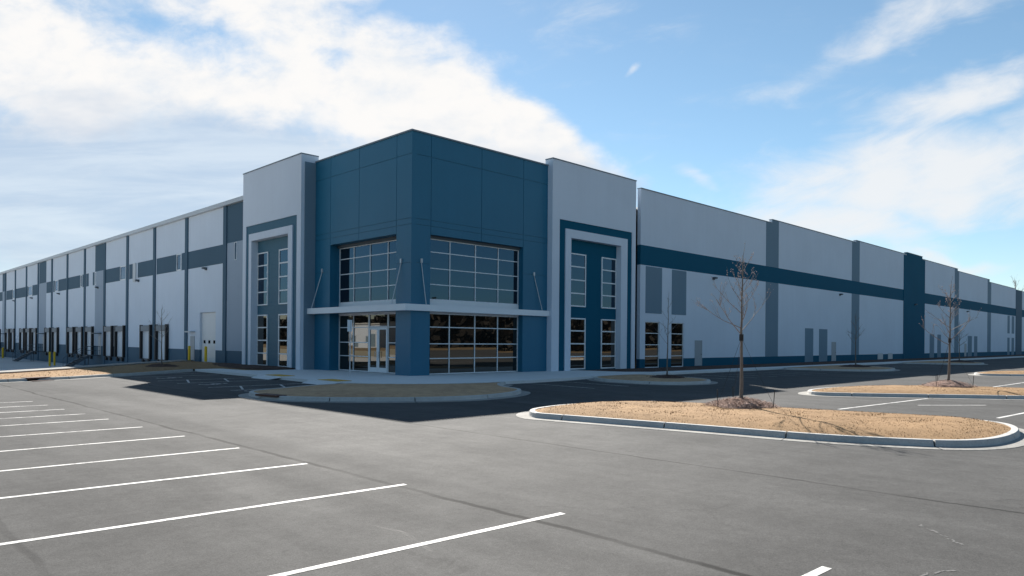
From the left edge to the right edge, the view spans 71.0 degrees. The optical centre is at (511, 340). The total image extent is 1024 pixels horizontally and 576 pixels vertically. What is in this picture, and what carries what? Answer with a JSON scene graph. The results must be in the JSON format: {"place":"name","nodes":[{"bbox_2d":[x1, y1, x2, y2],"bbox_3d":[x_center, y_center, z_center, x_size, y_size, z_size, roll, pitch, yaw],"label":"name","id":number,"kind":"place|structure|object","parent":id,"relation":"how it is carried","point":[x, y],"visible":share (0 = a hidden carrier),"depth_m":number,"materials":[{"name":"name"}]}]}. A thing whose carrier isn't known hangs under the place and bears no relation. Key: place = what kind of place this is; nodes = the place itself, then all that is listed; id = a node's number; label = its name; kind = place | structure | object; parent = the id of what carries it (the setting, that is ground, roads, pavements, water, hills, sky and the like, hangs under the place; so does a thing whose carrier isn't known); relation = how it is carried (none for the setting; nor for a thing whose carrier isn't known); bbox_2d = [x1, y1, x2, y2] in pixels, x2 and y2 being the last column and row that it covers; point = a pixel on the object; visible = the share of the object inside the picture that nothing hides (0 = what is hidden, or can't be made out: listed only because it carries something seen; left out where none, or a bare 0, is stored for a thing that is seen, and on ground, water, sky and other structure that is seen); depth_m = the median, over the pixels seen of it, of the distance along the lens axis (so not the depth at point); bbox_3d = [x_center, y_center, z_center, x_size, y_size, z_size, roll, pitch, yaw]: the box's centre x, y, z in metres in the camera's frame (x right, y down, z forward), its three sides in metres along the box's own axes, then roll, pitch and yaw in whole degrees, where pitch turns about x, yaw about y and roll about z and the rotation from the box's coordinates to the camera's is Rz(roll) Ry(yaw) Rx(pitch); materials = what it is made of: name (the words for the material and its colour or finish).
{"place":"outdoors","nodes":[
{"label":"outdoors","id":0,"kind":"place"},
{"bbox_2d":[0,356,81,370],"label":"truck court","id":1,"kind":"object","parent":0,"point":[7,363],"depth_m":91.95,"materials":[{"name":"concrete"}]},
{"bbox_2d":[12,344,42,361],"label":"dock stairs","id":2,"kind":"structure","parent":1,"relation":"on","point":[21,357],"depth_m":104.02,"materials":[{"name":"metal"}]},
{"bbox_2d":[53,352,55,365],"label":"bollard","id":3,"kind":"object","parent":1,"relation":"on","point":[54,358],"visible":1,"depth_m":89.00,"materials":[{"name":"yellow metal"}]},
{"bbox_2d":[64,346,99,366],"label":"dock stairs","id":4,"kind":"structure","parent":1,"relation":"on","point":[78,360],"depth_m":83.94,"materials":[{"name":"metal"}]},
{"bbox_2d":[0,360,192,373],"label":"court retaining wall","id":5,"kind":"structure","parent":1,"relation":"on","point":[61,368],"depth_m":48.47,"materials":[{"name":"concrete"}]},
{"bbox_2d":[271,374,293,375],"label":"tactile paving","id":6,"kind":"structure","parent":0,"point":[280,375],"depth_m":40.49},
{"bbox_2d":[318,379,350,381],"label":"tactile paving","id":7,"kind":"structure","parent":0,"point":[337,380],"depth_m":36.15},
{"bbox_2d":[0,357,1023,575],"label":"asphalt lot","id":8,"kind":"structure","parent":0,"point":[636,502],"depth_m":11.03,"materials":[{"name":"grey asphalt"}]},
{"bbox_2d":[0,414,75,418],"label":"parking line","id":9,"kind":"object","parent":8,"relation":"on","point":[37,416],"visible":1,"depth_m":20.17,"materials":[{"name":"paint"}]},
{"bbox_2d":[3,419,103,425],"bbox_3d":[-13.069,2.134,17.736,5.600,0.001,0.100,0,0,-45],"label":"parking line","id":10,"kind":"object","parent":8,"relation":"on","point":[52,422],"visible":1,"depth_m":18.79,"materials":[{"name":"paint"}]},
{"bbox_2d":[1,427,136,436],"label":"parking line","id":11,"kind":"object","parent":8,"relation":"on","point":[64,432],"visible":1,"depth_m":16.84,"materials":[{"name":"paint"}]},
{"bbox_2d":[0,436,181,451],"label":"parking line","id":12,"kind":"object","parent":8,"relation":"on","point":[90,443],"visible":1,"depth_m":15.07,"materials":[{"name":"paint"}]},
{"bbox_2d":[0,369,196,382],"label":"verge kerb","id":13,"kind":"structure","parent":8,"relation":"on","point":[96,376],"depth_m":39.94,"materials":[{"name":"concrete"}]},
{"bbox_2d":[24,377,48,381],"bbox_3d":[-24.099,1.954,36.495,0.790,0.180,1.240,0,0,17],"label":"storm drain","id":14,"kind":"object","parent":13,"relation":"on","point":[33,379],"visible":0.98,"depth_m":36.27,"materials":[{"name":"metal"}]},
{"bbox_2d":[1,448,235,470],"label":"parking line","id":15,"kind":"object","parent":8,"relation":"on","point":[115,459],"visible":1,"depth_m":13.07,"materials":[{"name":"paint"}]},
{"bbox_2d":[0,361,292,378],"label":"dry grass verge","id":16,"kind":"structure","parent":8,"relation":"on","point":[132,368],"depth_m":45.41,"materials":[{"name":"beige plant"}]},
{"bbox_2d":[145,363,179,366],"bbox_3d":[-24.930,1.736,51.101,2.550,0.301,2.702,0,0,-45],"label":"mulch mound","id":17,"kind":"object","parent":16,"relation":"on","point":[161,365],"visible":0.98,"depth_m":50.57,"materials":[{"name":"brown soil"}]},
{"bbox_2d":[148,310,169,363],"bbox_3d":[-24.813,-0.361,50.822,1.618,4.447,1.910,0,0,-45],"label":"young tree","id":18,"kind":"object","parent":17,"relation":"on","point":[162,335],"visible":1,"depth_m":51.06,"materials":[{"name":"brown plant"}]},
{"bbox_2d":[188,346,190,360],"bbox_3d":[-28.947,1.150,64.369,0.318,1.385,0.318,0,0,-45],"label":"bollard","id":19,"kind":"object","parent":16,"relation":"on","point":[189,352],"visible":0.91,"depth_m":64.28,"materials":[{"name":"yellow metal"}]},
{"bbox_2d":[204,346,206,361],"bbox_3d":[-26.453,1.171,61.983,0.318,1.385,0.318,0,0,-45],"label":"bollard","id":20,"kind":"object","parent":16,"relation":"on","point":[205,353],"visible":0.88,"depth_m":61.89,"materials":[{"name":"yellow metal"}]},
{"bbox_2d":[213,363,294,368],"bbox_3d":[-20.346,1.839,53.334,4.050,0.074,13.500,0,0,-45],"label":"mulch strip","id":21,"kind":"object","parent":16,"relation":"on","point":[240,366],"visible":0.97,"depth_m":50.81,"materials":[{"name":"brown soil"}]},
{"bbox_2d":[0,463,306,498],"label":"parking line","id":22,"kind":"object","parent":8,"relation":"on","point":[146,481],"visible":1,"depth_m":11.19,"materials":[{"name":"paint"}]},
{"bbox_2d":[0,484,405,544],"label":"parking line","id":23,"kind":"object","parent":8,"relation":"on","point":[39,538],"visible":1,"depth_m":9.02,"materials":[{"name":"paint"}]},
{"bbox_2d":[251,375,281,379],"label":"kerb ramp","id":24,"kind":"structure","parent":8,"relation":"on","point":[263,377],"depth_m":40.16,"materials":[{"name":"concrete"}]},
{"bbox_2d":[303,379,340,384],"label":"kerb ramp","id":25,"kind":"structure","parent":8,"relation":"on","point":[314,382],"depth_m":35.82,"materials":[{"name":"concrete"}]},
{"bbox_2d":[238,382,529,402],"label":"island kerb","id":26,"kind":"structure","parent":8,"relation":"on","point":[518,392],"depth_m":26.21,"materials":[{"name":"concrete"}]},
{"bbox_2d":[255,393,286,396],"bbox_3d":[-8.855,2.084,26.755,1.240,0.180,0.790,0,0,35],"label":"storm drain","id":27,"kind":"object","parent":26,"relation":"in","point":[269,395],"visible":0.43,"depth_m":26.54,"materials":[{"name":"metal"}]},
{"bbox_2d":[254,382,516,397],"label":"dormant grass","id":28,"kind":"structure","parent":26,"relation":"on","point":[385,390],"depth_m":28.94,"materials":[{"name":"brown plant"}]},
{"bbox_2d":[270,512,564,575],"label":"parking line","id":29,"kind":"object","parent":8,"relation":"on","point":[400,548],"visible":1,"depth_m":7.76,"materials":[{"name":"paint"}]},
{"bbox_2d":[195,356,1023,383],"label":"walkway","id":30,"kind":"structure","parent":8,"relation":"on","point":[392,378],"depth_m":42.96,"materials":[{"name":"concrete"}]},
{"bbox_2d":[347,320,351,377],"bbox_3d":[-8.900,0.444,39.296,0.060,3.160,0.471,0,0,20],"label":"parking sign","id":31,"kind":"object","parent":30,"relation":"on","point":[349,325],"visible":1,"depth_m":39.32,"materials":[{"name":"metal"}]},
{"bbox_2d":[587,355,1023,371],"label":"mulch strip","id":32,"kind":"object","parent":30,"relation":"on","point":[657,369],"visible":0.98,"depth_m":67.15,"materials":[{"name":"brown plant"}]},
{"bbox_2d":[587,374,717,384],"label":"island kerb","id":33,"kind":"structure","parent":8,"relation":"on","point":[706,382],"depth_m":38.44,"materials":[{"name":"concrete"}]},
{"bbox_2d":[598,374,706,381],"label":"dormant grass","id":34,"kind":"structure","parent":33,"relation":"on","point":[636,377],"depth_m":40.04,"materials":[{"name":"brown plant"}]},
{"bbox_2d":[646,374,686,377],"bbox_3d":[8.964,2.042,41.433,2.654,0.290,2.694,0,0,-45],"label":"mulch mound","id":35,"kind":"object","parent":34,"relation":"on","point":[666,376],"visible":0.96,"depth_m":40.86,"materials":[{"name":"brown plant"}]},
{"bbox_2d":[657,296,677,374],"bbox_3d":[9.016,-0.355,41.821,1.274,4.991,2.225,0,0,-11],"label":"young tree","id":36,"kind":"object","parent":34,"relation":"on","point":[667,335],"visible":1,"depth_m":41.41,"materials":[{"name":"brown plant"}]},
{"bbox_2d":[516,403,1023,449],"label":"island kerb","id":37,"kind":"structure","parent":8,"relation":"on","point":[1013,437],"depth_m":16.86,"materials":[{"name":"concrete"}]},
{"bbox_2d":[535,400,1010,438],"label":"dormant grass","id":38,"kind":"structure","parent":37,"relation":"on","point":[858,423],"depth_m":18.70,"materials":[{"name":"beige plant"}]},
{"bbox_2d":[703,396,780,408],"bbox_3d":[7.088,1.893,22.179,2.512,0.376,2.480,0,0,-45],"label":"mulch mound","id":39,"kind":"object","parent":38,"relation":"on","point":[740,403],"visible":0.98,"depth_m":21.70,"materials":[{"name":"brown wood"}]},
{"bbox_2d":[694,243,774,407],"bbox_3d":[6.933,-0.485,22.052,2.707,5.171,2.244,0,0,3],"label":"young tree","id":40,"kind":"object","parent":39,"relation":"on","point":[741,335],"visible":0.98,"depth_m":22.14,"materials":[{"name":"brown plant"}]},
{"bbox_2d":[802,566,831,575],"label":"parking line","id":41,"kind":"object","parent":8,"relation":"on","point":[819,570],"visible":1,"depth_m":7.06,"materials":[{"name":"paint"}]},
{"bbox_2d":[779,365,899,371],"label":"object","id":42,"kind":"structure","parent":8,"relation":"on","point":[854,370],"depth_m":58.77,"materials":[{"name":"concrete"}]},
{"bbox_2d":[790,365,891,369],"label":"dormant grass","id":43,"kind":"structure","parent":42,"relation":"on","point":[840,367],"depth_m":60.83,"materials":[{"name":"brown plant"}]},
{"bbox_2d":[839,364,870,366],"bbox_3d":[30.224,2.207,63.139,3.254,0.324,3.262,0,0,-45],"label":"mulch mound","id":44,"kind":"object","parent":43,"relation":"on","point":[855,365],"visible":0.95,"depth_m":62.60,"materials":[{"name":"brown soil"}]},
{"bbox_2d":[847,316,863,363],"bbox_3d":[30.158,-0.201,63.251,1.845,5.043,1.553,0,0,-45],"label":"young tree","id":45,"kind":"object","parent":43,"relation":"on","point":[855,338],"visible":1,"depth_m":63.12,"materials":[{"name":"brown plant"}]},
{"bbox_2d":[842,398,925,408],"bbox_3d":[14.163,2.367,27.085,7.919,0.001,0.110,0,0,-41],"label":"parking line","id":46,"kind":"object","parent":8,"relation":"on","point":[879,404],"visible":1,"depth_m":26.54,"materials":[{"name":"paint"}]},
{"bbox_2d":[798,387,1023,399],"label":"island kerb","id":47,"kind":"structure","parent":8,"relation":"on","point":[810,392],"depth_m":30.05,"materials":[{"name":"concrete"}]},
{"bbox_2d":[812,385,1023,395],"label":"dormant grass","id":48,"kind":"structure","parent":47,"relation":"on","point":[916,389],"depth_m":31.09,"materials":[{"name":"beige plant"}]},
{"bbox_2d":[920,379,977,387],"bbox_3d":[20.541,2.009,33.742,2.554,0.414,2.523,0,0,-45],"label":"mulch mound","id":49,"kind":"object","parent":48,"relation":"on","point":[950,383],"visible":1,"depth_m":33.32,"materials":[{"name":"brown wood"}]},
{"bbox_2d":[919,276,980,385],"bbox_3d":[20.508,-0.399,33.592,1.831,5.269,2.272,0,0,-45],"label":"young tree","id":50,"kind":"object","parent":49,"relation":"on","point":[949,344],"visible":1,"depth_m":33.75,"materials":[{"name":"brown plant"}]},
{"bbox_2d":[919,570,955,575],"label":"chalk scuff","id":51,"kind":"object","parent":8,"relation":"on","point":[936,572],"visible":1,"depth_m":7.06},
{"bbox_2d":[918,524,963,544],"bbox_3d":[5.062,2.290,8.506,0.079,0.001,0.897,0,0,1],"label":"chalk scuff","id":52,"kind":"object","parent":8,"relation":"on","point":[942,535],"visible":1,"depth_m":8.41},
{"bbox_2d":[899,361,987,364],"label":"island kerb","id":53,"kind":"structure","parent":8,"relation":"on","point":[980,363],"depth_m":80.01,"materials":[{"name":"concrete"}]},
{"bbox_2d":[914,361,978,362],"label":"dormant grass","id":54,"kind":"structure","parent":53,"relation":"on","point":[939,362],"depth_m":81.60,"materials":[{"name":"brown plant"}]},
{"bbox_2d":[952,323,967,358],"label":"young tree","id":55,"kind":"object","parent":54,"relation":"on","point":[959,339],"visible":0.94,"depth_m":83.25,"materials":[{"name":"brown plant"}]},
{"bbox_2d":[945,360,974,362],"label":"mulch mound","id":56,"kind":"object","parent":54,"relation":"on","point":[961,361],"visible":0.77,"depth_m":82.61,"materials":[{"name":"brown plant"}]},
{"bbox_2d":[968,372,1023,376],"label":"island kerb","id":57,"kind":"structure","parent":8,"relation":"on","point":[1006,375],"depth_m":51.48,"materials":[{"name":"concrete"}]},
{"bbox_2d":[979,370,1023,373],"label":"dormant grass","id":58,"kind":"structure","parent":57,"relation":"on","point":[1005,372],"depth_m":52.31,"materials":[{"name":"beige plant"}]},
{"bbox_2d":[0,0,1023,290],"label":"sky","id":59,"kind":"structure","parent":0,"point":[897,125],"materials":[{"name":"blue"}]},
{"label":"ground","id":60,"kind":"structure","parent":0,"visible":0},
{"bbox_2d":[0,129,1023,375],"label":"warehouse","id":61,"kind":"structure","parent":60,"relation":"on","point":[414,253],"depth_m":55.08,"materials":[{"name":"teal paint"}]},
{"bbox_2d":[5,329,9,351],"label":"dock door","id":62,"kind":"structure","parent":61,"relation":"in","point":[7,331],"depth_m":123.62,"materials":[{"name":"paint"}]},
{"bbox_2d":[10,329,14,351],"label":"dock door","id":63,"kind":"structure","parent":61,"relation":"in","point":[12,331],"depth_m":120.82,"materials":[{"name":"paint"}]},
{"bbox_2d":[19,328,24,352],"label":"dock door","id":64,"kind":"structure","parent":61,"relation":"in","point":[21,331],"depth_m":115.41,"materials":[{"name":"paint"}]},
{"bbox_2d":[25,328,30,352],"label":"dock door","id":65,"kind":"structure","parent":61,"relation":"in","point":[27,331],"depth_m":112.32,"materials":[{"name":"paint"}]},
{"bbox_2d":[28,286,31,295],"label":"clerestory window","id":66,"kind":"structure","parent":61,"relation":"in","point":[29,287],"depth_m":111.76,"materials":[{"name":"glass"}]},
{"bbox_2d":[31,328,36,353],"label":"dock door","id":67,"kind":"structure","parent":61,"relation":"in","point":[33,330],"depth_m":109.39,"materials":[{"name":"paint"}]},
{"bbox_2d":[44,328,50,354],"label":"dock door","id":68,"kind":"structure","parent":61,"relation":"in","point":[47,331],"depth_m":103.50,"materials":[{"name":"paint"}]},
{"bbox_2d":[51,327,58,355],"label":"dock door","id":69,"kind":"structure","parent":61,"relation":"in","point":[54,331],"depth_m":100.27,"materials":[{"name":"paint"}]},
{"bbox_2d":[55,280,57,291],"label":"clerestory window","id":70,"kind":"structure","parent":61,"relation":"in","point":[56,281],"depth_m":100.15,"materials":[{"name":"glass"}]},
{"bbox_2d":[66,327,74,356],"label":"dock door","id":71,"kind":"structure","parent":61,"relation":"in","point":[70,331],"depth_m":94.52,"materials":[{"name":"paint"}]},
{"bbox_2d":[75,327,82,357],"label":"dock door","id":72,"kind":"structure","parent":61,"relation":"in","point":[78,330],"depth_m":91.54,"materials":[{"name":"paint"}]},
{"bbox_2d":[84,326,93,358],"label":"dock door","id":73,"kind":"structure","parent":61,"relation":"in","point":[88,337],"depth_m":88.32,"materials":[{"name":"paint"}]},
{"bbox_2d":[98,336,100,354],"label":"door","id":74,"kind":"structure","parent":61,"relation":"in","point":[99,337],"depth_m":85.33,"materials":[{"name":"grey paint"}]},
{"bbox_2d":[103,326,113,359],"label":"dock door","id":75,"kind":"structure","parent":61,"relation":"in","point":[108,331],"depth_m":82.80,"materials":[{"name":"paint"}]},
{"bbox_2d":[114,325,124,360],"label":"dock door","id":76,"kind":"structure","parent":61,"relation":"in","point":[119,331],"depth_m":79.75,"materials":[{"name":"paint"}]},
{"bbox_2d":[120,265,125,280],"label":"clerestory window","id":77,"kind":"structure","parent":61,"relation":"in","point":[122,268],"depth_m":79.20,"materials":[{"name":"glass"}]},
{"bbox_2d":[139,325,151,361],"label":"dock door","id":78,"kind":"structure","parent":61,"relation":"in","point":[145,339],"depth_m":73.66,"materials":[{"name":"paint"}]},
{"bbox_2d":[154,324,168,360],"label":"dock door","id":79,"kind":"structure","parent":61,"relation":"in","point":[157,344],"depth_m":70.43,"materials":[{"name":"paint"}]},
{"bbox_2d":[176,254,181,270],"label":"clerestory window","id":80,"kind":"structure","parent":61,"relation":"in","point":[178,256],"depth_m":67.43,"materials":[{"name":"glass"}]},
{"bbox_2d":[190,336,194,360],"bbox_3d":[-28.949,0.717,64.995,0.032,2.230,1.000,0,0,-45],"label":"door","id":81,"kind":"structure","parent":61,"relation":"in","point":[192,338],"depth_m":64.91,"materials":[{"name":"grey paint"}]},
{"bbox_2d":[202,312,215,361],"bbox_3d":[-26.431,-0.296,62.779,0.050,4.340,3.440,0,0,-45],"label":"overhead door","id":82,"kind":"structure","parent":61,"relation":"in","point":[208,319],"depth_m":62.81,"materials":[{"name":"white paint"}]},
{"bbox_2d":[234,242,236,259],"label":"slot window","id":83,"kind":"structure","parent":61,"relation":"in","point":[235,243],"depth_m":58.60,"materials":[{"name":"glass"}]},
{"bbox_2d":[256,315,267,365],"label":"window","id":84,"kind":"structure","parent":61,"relation":"in","point":[262,320],"depth_m":53.84,"materials":[{"name":"glass"}]},
{"bbox_2d":[257,252,268,305],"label":"window","id":85,"kind":"structure","parent":61,"relation":"in","point":[262,258],"depth_m":53.89,"materials":[{"name":"glass"}]},
{"bbox_2d":[278,314,286,366],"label":"window","id":86,"kind":"structure","parent":61,"relation":"in","point":[282,318],"depth_m":51.59,"materials":[{"name":"glass"}]},
{"bbox_2d":[278,248,287,303],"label":"window","id":87,"kind":"structure","parent":61,"relation":"in","point":[283,253],"depth_m":51.55,"materials":[{"name":"glass"}]},
{"bbox_2d":[339,314,368,371],"bbox_3d":[-10.425,0.141,47.311,0.090,3.700,3.610,0,0,-45],"label":"window","id":88,"kind":"structure","parent":61,"relation":"in","point":[359,361],"depth_m":47.19,"materials":[{"name":"glass"}]},
{"bbox_2d":[339,240,395,302],"bbox_3d":[-9.020,-4.347,45.927,0.090,3.700,7.500,0,0,-45],"label":"window","id":89,"kind":"structure","parent":61,"relation":"in","point":[367,273],"depth_m":46.15,"materials":[{"name":"glass"}]},
{"bbox_2d":[368,327,377,371],"bbox_3d":[-8.793,0.570,45.619,0.080,2.850,1.015,0,0,-45],"label":"door","id":90,"kind":"structure","parent":61,"relation":"in","point":[373,331],"depth_m":45.63,"materials":[{"name":"glass"}]},
{"bbox_2d":[369,313,387,326],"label":"transom window","id":91,"kind":"structure","parent":61,"relation":"in","point":[375,320],"depth_m":45.31,"materials":[{"name":"glass"}]},
{"bbox_2d":[378,327,387,372],"bbox_3d":[-8.103,0.576,44.853,0.174,2.850,1.005,0,0,-45],"label":"door","id":92,"kind":"structure","parent":61,"relation":"in","point":[382,331],"depth_m":44.85,"materials":[{"name":"metal"}]},
{"bbox_2d":[388,313,395,373],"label":"window","id":93,"kind":"structure","parent":61,"relation":"in","point":[391,316],"depth_m":44.27,"materials":[{"name":"glass"}]},
{"bbox_2d":[429,313,517,374],"bbox_3d":[-2.413,0.209,45.721,7.820,3.700,0.090,0,0,-45],"label":"window","id":94,"kind":"structure","parent":61,"relation":"in","point":[459,343],"depth_m":45.63,"materials":[{"name":"glass"}]},
{"bbox_2d":[430,239,518,304],"bbox_3d":[-2.375,-4.280,45.721,7.820,3.680,0.090,0,0,-45],"label":"window","id":95,"kind":"structure","parent":61,"relation":"in","point":[462,272],"depth_m":45.61,"materials":[{"name":"glass"}]},
{"bbox_2d":[570,318,585,369],"bbox_3d":[4.711,0.225,52.091,1.850,3.730,0.090,0,0,-45],"label":"window","id":96,"kind":"structure","parent":61,"relation":"in","point":[578,325],"depth_m":52.16,"materials":[{"name":"glass"}]},
{"bbox_2d":[571,253,585,306],"bbox_3d":[4.750,-4.385,52.091,1.850,3.850,0.090,0,0,-45],"label":"window","id":97,"kind":"structure","parent":61,"relation":"in","point":[578,261],"depth_m":52.17,"materials":[{"name":"glass"}]},
{"bbox_2d":[600,319,615,368],"bbox_3d":[7.326,0.248,54.672,1.800,3.730,0.090,0,0,-45],"label":"window","id":98,"kind":"structure","parent":61,"relation":"in","point":[608,326],"depth_m":54.69,"materials":[{"name":"glass"}]},
{"bbox_2d":[601,257,616,308],"bbox_3d":[7.366,-4.362,54.672,1.800,3.850,0.090,0,0,-45],"label":"window","id":99,"kind":"structure","parent":61,"relation":"in","point":[608,265],"depth_m":54.66,"materials":[{"name":"glass"}]},
{"bbox_2d":[645,322,658,367],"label":"window","id":100,"kind":"structure","parent":61,"relation":"in","point":[651,328],"depth_m":58.97,"materials":[{"name":"glass"}]},
{"bbox_2d":[671,323,682,366],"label":"window","id":101,"kind":"structure","parent":61,"relation":"in","point":[676,330],"depth_m":61.59,"materials":[{"name":"glass"}]}
]}

